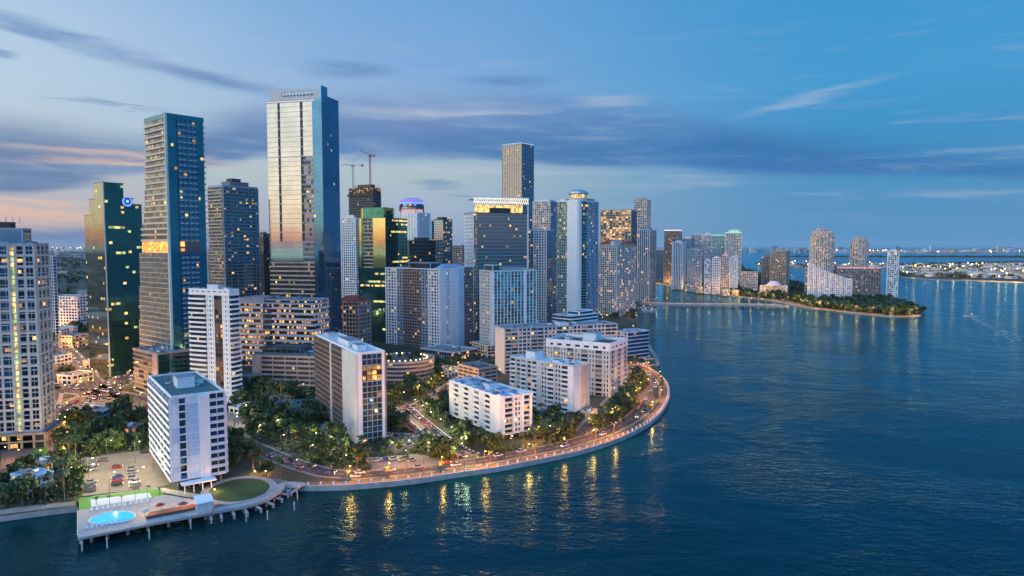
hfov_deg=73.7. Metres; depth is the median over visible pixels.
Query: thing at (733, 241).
residential tower
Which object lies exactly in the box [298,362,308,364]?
window
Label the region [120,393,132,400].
broadleaf tree
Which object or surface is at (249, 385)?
broadleaf tree
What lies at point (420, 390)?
broadleaf tree
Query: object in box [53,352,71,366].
building
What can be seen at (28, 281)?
window
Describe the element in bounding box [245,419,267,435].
broadleaf tree
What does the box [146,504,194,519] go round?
hedge planter
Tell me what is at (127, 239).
window
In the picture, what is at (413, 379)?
broadleaf tree
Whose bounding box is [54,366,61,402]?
road
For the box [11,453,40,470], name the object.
broadleaf tree
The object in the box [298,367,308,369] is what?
window
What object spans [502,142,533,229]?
residential tower
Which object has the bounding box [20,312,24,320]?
window
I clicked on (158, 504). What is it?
parasol
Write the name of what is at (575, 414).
broadleaf tree
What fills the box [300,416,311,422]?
broadleaf tree
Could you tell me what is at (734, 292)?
building
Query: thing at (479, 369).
parking garage
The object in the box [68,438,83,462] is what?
palm tree
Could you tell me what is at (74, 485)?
broadleaf tree
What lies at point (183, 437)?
window
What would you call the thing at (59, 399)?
pavement
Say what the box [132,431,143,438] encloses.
palm tree
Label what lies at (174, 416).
window
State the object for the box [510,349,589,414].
apartment block
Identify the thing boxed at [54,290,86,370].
western suburb
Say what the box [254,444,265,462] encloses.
palm tree
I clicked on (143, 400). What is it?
road
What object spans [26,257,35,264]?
window
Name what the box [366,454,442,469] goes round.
car park
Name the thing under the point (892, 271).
residential tower
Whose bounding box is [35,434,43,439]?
window
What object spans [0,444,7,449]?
window
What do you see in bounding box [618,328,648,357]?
apartment block
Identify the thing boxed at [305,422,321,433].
broadleaf tree
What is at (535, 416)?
broadleaf tree
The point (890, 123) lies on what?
sky
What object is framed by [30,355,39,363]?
window
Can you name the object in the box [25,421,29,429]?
window
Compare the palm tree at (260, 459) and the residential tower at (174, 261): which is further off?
the residential tower at (174, 261)
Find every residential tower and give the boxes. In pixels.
[49,254,58,339]
[139,112,208,370]
[188,284,242,403]
[207,178,260,296]
[340,215,358,296]
[385,262,473,347]
[396,208,430,239]
[431,220,433,239]
[434,217,452,263]
[452,244,463,265]
[472,264,536,357]
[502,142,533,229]
[529,228,553,322]
[532,199,556,313]
[557,188,598,320]
[598,239,635,315]
[634,198,650,295]
[637,228,656,301]
[663,229,681,283]
[671,241,686,289]
[682,237,693,281]
[687,248,701,291]
[691,233,701,248]
[702,233,713,282]
[704,259,710,293]
[705,247,720,285]
[712,234,724,279]
[712,256,720,294]
[721,254,728,292]
[725,228,741,286]
[729,256,737,288]
[761,255,769,284]
[770,249,789,285]
[809,229,834,273]
[849,236,868,266]
[886,249,898,298]
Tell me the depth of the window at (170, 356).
442.52 m
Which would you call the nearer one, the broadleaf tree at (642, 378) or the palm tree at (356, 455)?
the palm tree at (356, 455)
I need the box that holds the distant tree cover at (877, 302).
[56,255,1023,314]
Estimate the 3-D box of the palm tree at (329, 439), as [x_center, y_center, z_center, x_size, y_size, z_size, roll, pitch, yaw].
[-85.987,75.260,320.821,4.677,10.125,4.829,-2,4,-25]
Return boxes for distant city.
[49,247,662,275]
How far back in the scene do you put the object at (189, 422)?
280.39 m
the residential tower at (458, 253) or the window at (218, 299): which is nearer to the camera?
the window at (218, 299)
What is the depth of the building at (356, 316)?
657.82 m
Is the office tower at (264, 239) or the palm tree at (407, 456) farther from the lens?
the office tower at (264, 239)
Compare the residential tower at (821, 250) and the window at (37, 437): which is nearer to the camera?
the window at (37, 437)
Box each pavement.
[54,348,120,391]
[56,391,63,406]
[60,385,138,394]
[61,376,133,403]
[95,364,659,479]
[410,359,493,411]
[573,368,631,433]
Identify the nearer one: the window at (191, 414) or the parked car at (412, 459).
the window at (191, 414)
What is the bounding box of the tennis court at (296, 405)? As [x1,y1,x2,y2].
[274,399,315,408]
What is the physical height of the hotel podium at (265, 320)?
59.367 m
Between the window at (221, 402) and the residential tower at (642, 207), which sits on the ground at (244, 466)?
the residential tower at (642, 207)
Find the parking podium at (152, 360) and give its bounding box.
[132,345,190,396]
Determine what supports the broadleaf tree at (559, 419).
on the ground at (244, 466)
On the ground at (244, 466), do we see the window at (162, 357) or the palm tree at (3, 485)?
the palm tree at (3, 485)
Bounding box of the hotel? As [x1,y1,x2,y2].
[807,263,851,297]
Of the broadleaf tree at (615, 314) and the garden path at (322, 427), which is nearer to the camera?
the garden path at (322, 427)
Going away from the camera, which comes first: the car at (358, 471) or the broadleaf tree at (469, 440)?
the car at (358, 471)
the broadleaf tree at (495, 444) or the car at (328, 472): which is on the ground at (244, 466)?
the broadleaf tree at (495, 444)
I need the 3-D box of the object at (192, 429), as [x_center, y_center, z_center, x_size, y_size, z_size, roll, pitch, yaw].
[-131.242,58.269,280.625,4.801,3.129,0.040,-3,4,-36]
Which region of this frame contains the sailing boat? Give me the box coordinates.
[643,344,653,359]
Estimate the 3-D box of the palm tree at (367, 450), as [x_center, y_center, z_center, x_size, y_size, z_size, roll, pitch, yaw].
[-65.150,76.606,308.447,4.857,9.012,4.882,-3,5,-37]
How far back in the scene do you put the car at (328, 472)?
297.03 m
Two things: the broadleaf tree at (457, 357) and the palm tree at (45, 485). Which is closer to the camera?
the palm tree at (45, 485)
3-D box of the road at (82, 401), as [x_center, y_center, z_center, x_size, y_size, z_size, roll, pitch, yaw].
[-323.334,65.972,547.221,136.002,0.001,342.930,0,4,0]
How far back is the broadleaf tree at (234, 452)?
309.80 m
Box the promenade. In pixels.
[304,364,668,484]
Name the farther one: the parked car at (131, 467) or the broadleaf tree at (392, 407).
the broadleaf tree at (392, 407)
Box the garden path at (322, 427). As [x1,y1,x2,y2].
[320,424,340,445]
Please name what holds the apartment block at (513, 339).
on the ground at (244, 466)
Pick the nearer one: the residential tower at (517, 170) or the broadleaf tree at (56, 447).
the broadleaf tree at (56, 447)
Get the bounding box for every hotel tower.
[266,85,341,332]
[600,209,636,303]
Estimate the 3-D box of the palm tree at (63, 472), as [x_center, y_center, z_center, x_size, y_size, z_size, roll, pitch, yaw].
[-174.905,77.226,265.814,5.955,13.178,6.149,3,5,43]
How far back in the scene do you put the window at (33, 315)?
337.85 m
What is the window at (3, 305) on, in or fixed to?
in the condo tower at (27, 403)
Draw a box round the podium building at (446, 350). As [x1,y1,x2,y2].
[420,344,477,359]
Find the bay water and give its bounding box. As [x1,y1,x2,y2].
[0,247,1023,575]
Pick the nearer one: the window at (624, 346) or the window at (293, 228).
the window at (624, 346)
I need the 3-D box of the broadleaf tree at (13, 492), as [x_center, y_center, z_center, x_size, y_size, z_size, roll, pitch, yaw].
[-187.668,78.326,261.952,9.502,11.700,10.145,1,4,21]
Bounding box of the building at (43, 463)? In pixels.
[34,456,57,468]
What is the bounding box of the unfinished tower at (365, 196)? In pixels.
[347,184,381,216]
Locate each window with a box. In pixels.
[0,246,5,253]
[0,246,62,447]
[0,257,6,264]
[0,268,6,276]
[0,280,7,287]
[0,290,8,298]
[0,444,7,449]
[1,301,8,309]
[1,312,9,320]
[2,323,9,330]
[2,335,9,341]
[3,357,11,364]
[4,368,11,375]
[4,379,12,386]
[5,390,12,397]
[5,401,13,408]
[6,411,13,419]
[6,422,14,430]
[10,436,19,441]
[17,246,21,253]
[18,280,23,286]
[19,291,23,298]
[19,301,24,309]
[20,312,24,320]
[20,323,25,331]
[21,334,25,342]
[21,345,26,352]
[22,367,27,374]
[23,378,27,386]
[23,389,28,396]
[23,435,32,440]
[23,442,32,447]
[24,400,28,407]
[24,411,29,418]
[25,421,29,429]
[26,246,31,253]
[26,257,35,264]
[27,268,32,275]
[27,280,36,286]
[28,291,33,297]
[28,301,37,309]
[28,312,34,319]
[29,323,38,332]
[30,345,36,351]
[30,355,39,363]
[31,367,37,374]
[31,378,40,385]
[32,388,38,396]
[32,399,41,407]
[33,410,38,418]
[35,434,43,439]
[36,441,43,447]
[58,297,87,324]
[84,183,142,375]
[141,118,206,370]
[150,379,170,475]
[158,355,165,360]
[158,360,165,366]
[159,366,166,372]
[166,354,173,359]
[167,359,174,365]
[167,365,174,371]
[172,405,177,412]
[172,413,178,420]
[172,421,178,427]
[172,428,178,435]
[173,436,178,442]
[173,443,178,450]
[173,451,179,458]
[173,458,179,465]
[173,466,179,473]
[174,474,179,480]
[175,353,181,358]
[175,358,182,364]
[175,364,182,369]
[177,480,187,488]
[179,398,184,403]
[179,405,184,410]
[179,412,184,418]
[179,420,185,426]
[179,427,185,433]
[180,435,185,441]
[180,442,185,448]
[180,450,186,456]
[180,457,186,463]
[181,465,186,471]
[181,472,186,478]
[183,352,189,357]
[183,357,189,363]
[183,363,190,368]
[186,396,197,403]
[186,403,197,410]
[186,410,198,418]
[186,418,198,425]
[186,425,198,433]
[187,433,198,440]
[187,440,199,448]
[187,448,199,455]
[187,455,199,463]
[188,463,199,470]
[188,470,199,478]
[191,296,240,402]
[209,187,259,296]
[209,393,215,398]
[210,416,216,420]
[210,423,216,427]
[211,453,217,457]
[211,460,217,464]
[212,474,219,482]
[217,400,223,404]
[217,407,223,412]
[239,299,328,364]
[259,235,269,294]
[261,361,271,363]
[267,98,341,332]
[273,366,283,368]
[273,371,283,373]
[285,362,296,364]
[285,371,296,373]
[286,376,296,378]
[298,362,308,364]
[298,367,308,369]
[341,218,358,296]
[342,302,370,344]
[358,208,407,341]
[386,267,472,346]
[398,214,429,239]
[407,241,443,266]
[432,222,433,239]
[434,220,452,263]
[466,213,526,331]
[472,271,535,356]
[508,325,616,355]
[512,363,566,409]
[529,231,552,322]
[533,202,556,313]
[548,346,625,395]
[557,201,597,315]
[599,246,634,315]
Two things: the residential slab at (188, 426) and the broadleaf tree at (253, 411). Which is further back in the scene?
the broadleaf tree at (253, 411)
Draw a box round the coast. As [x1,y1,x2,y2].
[656,250,1023,252]
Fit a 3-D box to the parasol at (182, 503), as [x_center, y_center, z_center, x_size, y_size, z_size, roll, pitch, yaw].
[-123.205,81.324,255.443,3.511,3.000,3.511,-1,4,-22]
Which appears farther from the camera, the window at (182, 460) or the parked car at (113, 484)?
the parked car at (113, 484)
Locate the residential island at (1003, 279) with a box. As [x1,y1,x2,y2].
[756,261,1023,282]
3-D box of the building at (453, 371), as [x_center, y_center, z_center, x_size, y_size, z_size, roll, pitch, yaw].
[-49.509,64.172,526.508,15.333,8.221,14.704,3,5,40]
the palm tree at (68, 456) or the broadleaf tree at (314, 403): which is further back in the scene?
the broadleaf tree at (314, 403)
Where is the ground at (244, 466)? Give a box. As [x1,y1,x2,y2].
[0,250,921,521]
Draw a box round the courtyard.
[229,420,250,437]
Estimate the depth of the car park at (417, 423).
377.47 m
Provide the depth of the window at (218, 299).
431.74 m
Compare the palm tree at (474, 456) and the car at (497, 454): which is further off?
the car at (497, 454)
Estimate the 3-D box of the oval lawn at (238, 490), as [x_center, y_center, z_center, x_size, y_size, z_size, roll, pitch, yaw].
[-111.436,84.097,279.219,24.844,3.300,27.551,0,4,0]
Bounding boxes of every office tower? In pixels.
[84,181,142,376]
[259,232,270,294]
[358,207,407,341]
[399,198,423,212]
[464,196,528,331]
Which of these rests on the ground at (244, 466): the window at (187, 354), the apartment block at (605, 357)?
the apartment block at (605, 357)
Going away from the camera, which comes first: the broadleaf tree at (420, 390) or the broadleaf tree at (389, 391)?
the broadleaf tree at (389, 391)
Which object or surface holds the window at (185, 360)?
in the parking podium at (152, 360)
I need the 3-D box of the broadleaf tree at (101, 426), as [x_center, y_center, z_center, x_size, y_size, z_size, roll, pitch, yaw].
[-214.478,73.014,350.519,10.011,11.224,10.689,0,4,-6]
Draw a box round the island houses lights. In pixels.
[903,262,1023,275]
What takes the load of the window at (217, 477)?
in the residential slab at (188, 426)
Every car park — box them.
[80,450,172,495]
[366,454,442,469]
[387,431,419,453]
[396,406,479,459]
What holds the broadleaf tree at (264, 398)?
on the ground at (244, 466)
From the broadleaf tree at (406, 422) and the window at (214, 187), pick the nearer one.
the broadleaf tree at (406, 422)
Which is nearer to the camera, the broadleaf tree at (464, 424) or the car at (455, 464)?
the car at (455, 464)
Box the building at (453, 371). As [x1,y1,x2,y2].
[441,365,457,377]
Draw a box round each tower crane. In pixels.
[342,159,363,188]
[363,149,374,183]
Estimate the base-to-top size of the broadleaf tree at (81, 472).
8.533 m
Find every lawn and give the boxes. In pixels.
[32,447,47,455]
[78,489,163,509]
[208,478,269,501]
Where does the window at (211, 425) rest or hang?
in the residential slab at (188, 426)
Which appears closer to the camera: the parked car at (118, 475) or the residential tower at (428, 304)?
the parked car at (118, 475)
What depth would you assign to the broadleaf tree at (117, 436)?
331.91 m
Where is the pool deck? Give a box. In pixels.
[77,495,210,543]
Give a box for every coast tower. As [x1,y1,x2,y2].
[894,246,900,252]
[929,246,935,251]
[996,246,1002,251]
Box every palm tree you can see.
[0,482,10,507]
[14,475,27,499]
[31,452,45,464]
[39,483,50,502]
[43,456,57,469]
[43,471,53,480]
[47,481,57,493]
[53,469,70,501]
[54,459,71,490]
[61,454,74,468]
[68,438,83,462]
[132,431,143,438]
[138,419,147,429]
[248,450,256,472]
[251,432,263,444]
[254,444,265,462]
[254,456,263,472]
[260,412,269,421]
[262,448,272,458]
[274,455,285,477]
[278,419,287,435]
[285,403,294,412]
[290,455,299,470]
[295,454,305,473]
[299,408,308,422]
[307,463,313,481]
[324,437,332,455]
[324,462,332,481]
[337,440,346,458]
[353,453,361,469]
[356,434,365,447]
[362,447,372,462]
[400,455,410,475]
[419,451,429,473]
[429,429,439,435]
[454,447,461,468]
[471,453,478,466]
[535,403,544,414]
[540,425,547,442]
[551,422,559,441]
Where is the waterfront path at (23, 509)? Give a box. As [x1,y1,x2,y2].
[0,501,74,514]
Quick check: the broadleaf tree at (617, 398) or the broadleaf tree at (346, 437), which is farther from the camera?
the broadleaf tree at (617, 398)
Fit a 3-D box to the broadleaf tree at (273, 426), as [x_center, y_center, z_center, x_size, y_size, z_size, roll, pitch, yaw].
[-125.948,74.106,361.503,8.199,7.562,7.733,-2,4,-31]
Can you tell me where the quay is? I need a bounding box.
[659,283,920,316]
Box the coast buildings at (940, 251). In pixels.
[743,249,1023,252]
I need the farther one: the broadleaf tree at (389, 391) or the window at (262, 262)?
the window at (262, 262)
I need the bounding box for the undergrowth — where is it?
[0,326,646,507]
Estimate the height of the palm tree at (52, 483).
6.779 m
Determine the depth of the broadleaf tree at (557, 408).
382.18 m
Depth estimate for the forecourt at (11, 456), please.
325.38 m
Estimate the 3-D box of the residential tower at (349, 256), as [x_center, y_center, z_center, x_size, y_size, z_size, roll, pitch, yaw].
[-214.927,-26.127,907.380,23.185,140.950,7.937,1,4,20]
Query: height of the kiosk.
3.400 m
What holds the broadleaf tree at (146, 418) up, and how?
on the ground at (244, 466)
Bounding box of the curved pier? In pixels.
[209,482,305,523]
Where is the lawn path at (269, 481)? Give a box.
[200,476,276,509]
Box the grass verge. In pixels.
[304,364,662,481]
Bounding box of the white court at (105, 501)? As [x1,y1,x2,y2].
[90,493,151,506]
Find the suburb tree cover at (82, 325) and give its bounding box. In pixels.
[58,289,88,331]
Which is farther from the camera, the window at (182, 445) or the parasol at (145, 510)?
the window at (182, 445)
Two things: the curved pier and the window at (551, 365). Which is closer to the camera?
the curved pier
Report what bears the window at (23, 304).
in the condo tower at (27, 403)
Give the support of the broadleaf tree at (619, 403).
on the ground at (244, 466)
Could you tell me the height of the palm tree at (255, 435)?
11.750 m
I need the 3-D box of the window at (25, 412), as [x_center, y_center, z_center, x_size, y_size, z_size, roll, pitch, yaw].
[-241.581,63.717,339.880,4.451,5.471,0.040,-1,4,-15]
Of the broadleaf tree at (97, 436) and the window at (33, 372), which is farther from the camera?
the window at (33, 372)
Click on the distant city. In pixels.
(57, 251)
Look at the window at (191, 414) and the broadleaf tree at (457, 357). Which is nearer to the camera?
the window at (191, 414)
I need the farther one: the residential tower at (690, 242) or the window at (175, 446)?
the residential tower at (690, 242)
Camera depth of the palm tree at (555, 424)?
346.15 m
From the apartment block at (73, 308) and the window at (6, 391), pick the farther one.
the apartment block at (73, 308)
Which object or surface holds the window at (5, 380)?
in the condo tower at (27, 403)
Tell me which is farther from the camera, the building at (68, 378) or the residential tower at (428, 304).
the residential tower at (428, 304)
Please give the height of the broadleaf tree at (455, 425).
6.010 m
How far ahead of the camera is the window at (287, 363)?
476.15 m
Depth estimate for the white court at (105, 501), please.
269.01 m
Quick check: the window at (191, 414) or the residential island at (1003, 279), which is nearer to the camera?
the window at (191, 414)
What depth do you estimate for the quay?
1091.24 m
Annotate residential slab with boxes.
[147,371,228,493]
[314,331,386,443]
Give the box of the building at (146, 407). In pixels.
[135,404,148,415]
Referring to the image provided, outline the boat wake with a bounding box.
[971,317,1014,340]
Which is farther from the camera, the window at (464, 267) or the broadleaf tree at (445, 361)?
the window at (464, 267)
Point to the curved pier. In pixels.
(273, 492)
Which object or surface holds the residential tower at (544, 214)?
on the ground at (244, 466)
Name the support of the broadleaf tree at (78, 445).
on the ground at (244, 466)
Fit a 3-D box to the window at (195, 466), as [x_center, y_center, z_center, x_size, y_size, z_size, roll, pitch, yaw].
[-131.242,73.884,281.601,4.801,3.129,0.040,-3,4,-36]
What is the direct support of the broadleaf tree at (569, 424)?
on the ground at (244, 466)
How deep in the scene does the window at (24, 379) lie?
338.80 m
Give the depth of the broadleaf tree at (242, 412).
392.56 m
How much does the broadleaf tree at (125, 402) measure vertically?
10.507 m
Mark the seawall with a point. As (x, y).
(357, 486)
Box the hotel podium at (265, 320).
[239,295,329,365]
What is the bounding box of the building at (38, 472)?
[10,467,53,493]
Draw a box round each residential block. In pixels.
[741,271,757,289]
[804,266,848,292]
[837,267,881,294]
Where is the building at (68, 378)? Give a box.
[56,370,93,384]
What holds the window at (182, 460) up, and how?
in the residential slab at (188, 426)
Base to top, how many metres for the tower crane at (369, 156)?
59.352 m
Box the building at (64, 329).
[59,325,77,334]
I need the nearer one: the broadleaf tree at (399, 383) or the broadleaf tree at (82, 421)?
the broadleaf tree at (82, 421)
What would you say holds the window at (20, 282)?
in the condo tower at (27, 403)
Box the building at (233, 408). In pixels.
[228,401,251,413]
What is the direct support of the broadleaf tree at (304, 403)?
on the ground at (244, 466)
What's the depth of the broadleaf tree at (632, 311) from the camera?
972.26 m
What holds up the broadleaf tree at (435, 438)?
on the ground at (244, 466)
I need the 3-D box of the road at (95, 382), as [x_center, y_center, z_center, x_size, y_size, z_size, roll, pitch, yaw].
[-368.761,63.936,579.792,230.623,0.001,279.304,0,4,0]
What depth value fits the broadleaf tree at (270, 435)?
345.74 m
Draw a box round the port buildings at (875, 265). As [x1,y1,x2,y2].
[756,262,886,267]
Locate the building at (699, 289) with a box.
[696,286,702,292]
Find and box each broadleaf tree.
[0,471,10,482]
[5,475,40,505]
[6,462,24,479]
[6,473,31,487]
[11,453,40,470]
[50,426,70,439]
[50,448,67,464]
[54,436,68,449]
[55,431,88,449]
[57,364,74,372]
[57,409,75,422]
[57,458,77,472]
[63,427,90,443]
[64,465,89,481]
[65,477,84,497]
[66,449,80,460]
[68,405,93,421]
[70,422,91,442]
[71,321,81,327]
[73,419,84,424]
[81,440,98,453]
[83,419,107,431]
[87,411,103,419]
[87,431,108,448]
[90,426,97,437]
[96,415,127,431]
[97,427,126,448]
[108,399,131,415]
[113,397,132,408]
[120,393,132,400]
[124,406,145,421]
[132,438,142,446]
[138,430,148,441]
[139,414,148,426]
[226,436,240,450]
[227,426,244,437]
[227,433,246,448]
[228,446,244,464]
[229,390,247,403]
[237,408,248,418]
[239,402,251,416]
[241,380,257,390]
[241,442,256,457]
[243,390,252,399]
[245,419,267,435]
[249,393,268,408]
[250,388,260,396]
[250,408,265,415]
[251,448,261,461]
[252,375,265,385]
[252,411,268,422]
[253,401,273,411]
[255,459,274,476]
[261,378,272,389]
[265,431,275,442]
[266,420,281,432]
[267,409,279,413]
[268,381,279,395]
[271,410,286,426]
[274,401,291,414]
[279,380,292,393]
[282,413,303,423]
[284,379,298,397]
[288,387,304,397]
[289,422,305,439]
[300,398,316,409]
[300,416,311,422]
[300,421,319,439]
[304,405,325,419]
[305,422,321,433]
[305,432,322,447]
[308,401,318,405]
[312,442,328,457]
[320,434,337,444]
[324,421,339,430]
[325,423,347,443]
[335,434,355,451]
[346,445,366,464]
[385,408,395,427]
[386,355,392,360]
[386,383,402,398]
[387,387,394,396]
[387,405,396,411]
[387,412,397,426]
[387,437,404,453]
[390,388,400,399]
[390,411,412,429]
[391,381,404,387]
[401,419,408,427]
[403,372,415,381]
[406,376,420,383]
[406,383,413,395]
[413,384,425,393]
[413,436,429,451]
[420,395,434,408]
[422,435,432,449]
[423,377,438,388]
[423,399,441,414]
[425,436,445,453]
[427,401,448,413]
[428,405,443,412]
[430,373,441,380]
[431,407,445,420]
[431,435,455,456]
[434,356,442,364]
[434,365,443,373]
[434,439,459,459]
[436,414,448,425]
[438,394,448,401]
[439,358,453,365]
[449,428,459,437]
[450,424,458,434]
[453,355,463,362]
[458,419,473,430]
[458,429,478,447]
[470,426,485,444]
[480,431,505,450]
[489,439,503,451]
[528,425,541,437]
[532,406,544,424]
[542,408,560,421]
[542,426,556,440]
[547,403,561,415]
[551,424,570,438]
[553,416,572,425]
[560,414,579,433]
[570,411,581,422]
[570,415,579,419]
[587,413,604,426]
[601,402,615,415]
[605,413,614,423]
[608,395,622,401]
[608,406,627,417]
[612,312,619,316]
[614,401,624,405]
[618,386,635,396]
[622,395,639,408]
[624,384,639,394]
[624,400,632,407]
[629,309,636,315]
[629,367,643,380]
[636,373,647,389]
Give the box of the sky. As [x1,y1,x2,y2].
[0,0,1023,246]
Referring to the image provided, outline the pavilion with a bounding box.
[760,281,787,292]
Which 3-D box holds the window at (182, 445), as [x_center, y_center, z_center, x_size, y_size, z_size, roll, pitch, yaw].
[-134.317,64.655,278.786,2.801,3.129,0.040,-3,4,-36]
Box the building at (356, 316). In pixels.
[342,295,371,344]
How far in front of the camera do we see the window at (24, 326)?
337.19 m
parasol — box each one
[139,508,149,512]
[154,503,164,509]
[177,501,187,505]
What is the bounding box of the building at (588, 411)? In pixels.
[581,406,597,417]
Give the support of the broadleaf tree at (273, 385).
on the ground at (244, 466)
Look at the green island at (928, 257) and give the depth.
5622.15 m
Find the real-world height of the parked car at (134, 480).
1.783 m
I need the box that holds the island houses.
[899,262,1023,278]
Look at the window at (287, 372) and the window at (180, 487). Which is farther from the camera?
the window at (287, 372)
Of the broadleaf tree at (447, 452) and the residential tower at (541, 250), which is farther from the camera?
the residential tower at (541, 250)
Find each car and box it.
[83,486,95,491]
[84,483,95,487]
[85,478,97,483]
[87,463,97,467]
[97,457,107,461]
[111,464,122,468]
[111,477,122,482]
[111,481,122,486]
[112,473,123,478]
[126,465,137,469]
[126,469,137,473]
[127,474,137,479]
[129,478,140,483]
[129,482,141,487]
[324,470,334,475]
[350,473,360,477]
[355,469,364,473]
[381,456,388,461]
[407,457,416,461]
[413,464,422,468]
[451,461,460,466]
[493,452,502,456]
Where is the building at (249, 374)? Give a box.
[241,373,251,387]
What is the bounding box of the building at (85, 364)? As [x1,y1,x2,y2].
[82,358,89,367]
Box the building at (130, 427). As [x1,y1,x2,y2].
[104,419,142,433]
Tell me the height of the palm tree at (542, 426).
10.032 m
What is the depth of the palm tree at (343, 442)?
318.92 m
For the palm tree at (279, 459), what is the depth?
293.76 m
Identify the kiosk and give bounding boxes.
[194,493,213,511]
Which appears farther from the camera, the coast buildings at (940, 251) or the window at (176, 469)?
the coast buildings at (940, 251)
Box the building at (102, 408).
[73,404,114,418]
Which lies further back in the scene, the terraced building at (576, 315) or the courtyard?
the terraced building at (576, 315)
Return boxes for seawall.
[300,363,669,490]
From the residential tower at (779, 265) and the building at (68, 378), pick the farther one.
the residential tower at (779, 265)
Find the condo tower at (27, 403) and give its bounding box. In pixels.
[0,217,65,449]
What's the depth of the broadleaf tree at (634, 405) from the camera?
412.82 m
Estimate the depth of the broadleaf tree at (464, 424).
355.66 m
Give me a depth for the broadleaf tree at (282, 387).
459.96 m
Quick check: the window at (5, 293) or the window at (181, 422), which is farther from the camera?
the window at (5, 293)
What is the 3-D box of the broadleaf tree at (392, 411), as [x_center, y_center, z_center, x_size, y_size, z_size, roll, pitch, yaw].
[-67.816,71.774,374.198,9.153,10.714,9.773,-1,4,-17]
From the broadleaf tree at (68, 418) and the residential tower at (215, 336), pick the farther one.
the residential tower at (215, 336)
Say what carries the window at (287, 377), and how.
in the parking garage at (283, 362)
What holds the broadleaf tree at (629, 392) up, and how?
on the ground at (244, 466)
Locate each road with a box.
[53,341,120,399]
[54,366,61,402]
[55,381,147,405]
[56,373,133,419]
[86,364,658,477]
[227,395,285,425]
[402,359,491,413]
[574,365,635,435]
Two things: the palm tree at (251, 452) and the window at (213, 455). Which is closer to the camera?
the window at (213, 455)
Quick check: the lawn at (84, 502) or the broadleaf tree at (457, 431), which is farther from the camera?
the broadleaf tree at (457, 431)
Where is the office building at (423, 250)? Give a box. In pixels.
[407,238,443,266]
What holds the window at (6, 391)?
in the condo tower at (27, 403)
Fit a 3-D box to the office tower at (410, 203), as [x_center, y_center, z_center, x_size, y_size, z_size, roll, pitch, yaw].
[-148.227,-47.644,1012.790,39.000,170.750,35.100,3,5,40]
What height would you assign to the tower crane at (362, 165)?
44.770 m
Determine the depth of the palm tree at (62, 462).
275.40 m
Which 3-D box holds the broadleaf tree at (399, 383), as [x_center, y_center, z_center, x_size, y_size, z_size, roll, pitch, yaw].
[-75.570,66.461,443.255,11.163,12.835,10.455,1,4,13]
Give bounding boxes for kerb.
[85,364,658,478]
[101,368,645,471]
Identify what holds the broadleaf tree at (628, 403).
on the ground at (244, 466)
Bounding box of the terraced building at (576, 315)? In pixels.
[552,309,597,322]
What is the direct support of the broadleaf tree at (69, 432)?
on the ground at (244, 466)
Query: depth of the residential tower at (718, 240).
1680.67 m
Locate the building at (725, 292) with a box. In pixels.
[722,289,729,295]
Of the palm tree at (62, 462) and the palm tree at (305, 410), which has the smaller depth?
the palm tree at (62, 462)
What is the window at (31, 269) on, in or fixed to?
in the condo tower at (27, 403)
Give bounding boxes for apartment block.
[58,294,87,326]
[449,376,532,438]
[495,320,617,373]
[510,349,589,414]
[546,331,626,396]
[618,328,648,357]
[922,266,928,271]
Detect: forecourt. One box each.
[0,444,52,468]
[635,390,652,400]
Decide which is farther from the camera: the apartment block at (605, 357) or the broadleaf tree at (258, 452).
the apartment block at (605, 357)
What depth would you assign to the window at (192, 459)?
281.35 m
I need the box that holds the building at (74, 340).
[58,333,88,347]
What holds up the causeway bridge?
in the bay water
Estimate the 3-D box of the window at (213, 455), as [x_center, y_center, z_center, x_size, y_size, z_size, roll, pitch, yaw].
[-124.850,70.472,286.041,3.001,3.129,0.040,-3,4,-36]
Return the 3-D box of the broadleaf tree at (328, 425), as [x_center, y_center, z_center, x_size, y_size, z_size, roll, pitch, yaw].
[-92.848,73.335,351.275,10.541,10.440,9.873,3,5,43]
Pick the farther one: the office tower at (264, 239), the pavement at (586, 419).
the office tower at (264, 239)
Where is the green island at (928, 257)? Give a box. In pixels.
[790,256,1023,257]
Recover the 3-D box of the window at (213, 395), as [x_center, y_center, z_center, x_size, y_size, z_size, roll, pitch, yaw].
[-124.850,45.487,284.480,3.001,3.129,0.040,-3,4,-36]
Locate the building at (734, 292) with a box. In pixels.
[732,289,737,295]
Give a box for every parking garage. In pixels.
[252,343,314,388]
[386,352,433,383]
[458,361,496,381]
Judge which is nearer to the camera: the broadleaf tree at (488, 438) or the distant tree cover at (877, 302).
the broadleaf tree at (488, 438)
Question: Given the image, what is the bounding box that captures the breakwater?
[638,344,659,366]
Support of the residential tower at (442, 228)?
on the ground at (244, 466)
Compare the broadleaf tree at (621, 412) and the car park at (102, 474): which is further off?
the broadleaf tree at (621, 412)
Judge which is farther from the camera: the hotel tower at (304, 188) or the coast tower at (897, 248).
the coast tower at (897, 248)
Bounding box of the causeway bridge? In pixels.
[639,302,788,308]
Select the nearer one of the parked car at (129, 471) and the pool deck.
the pool deck

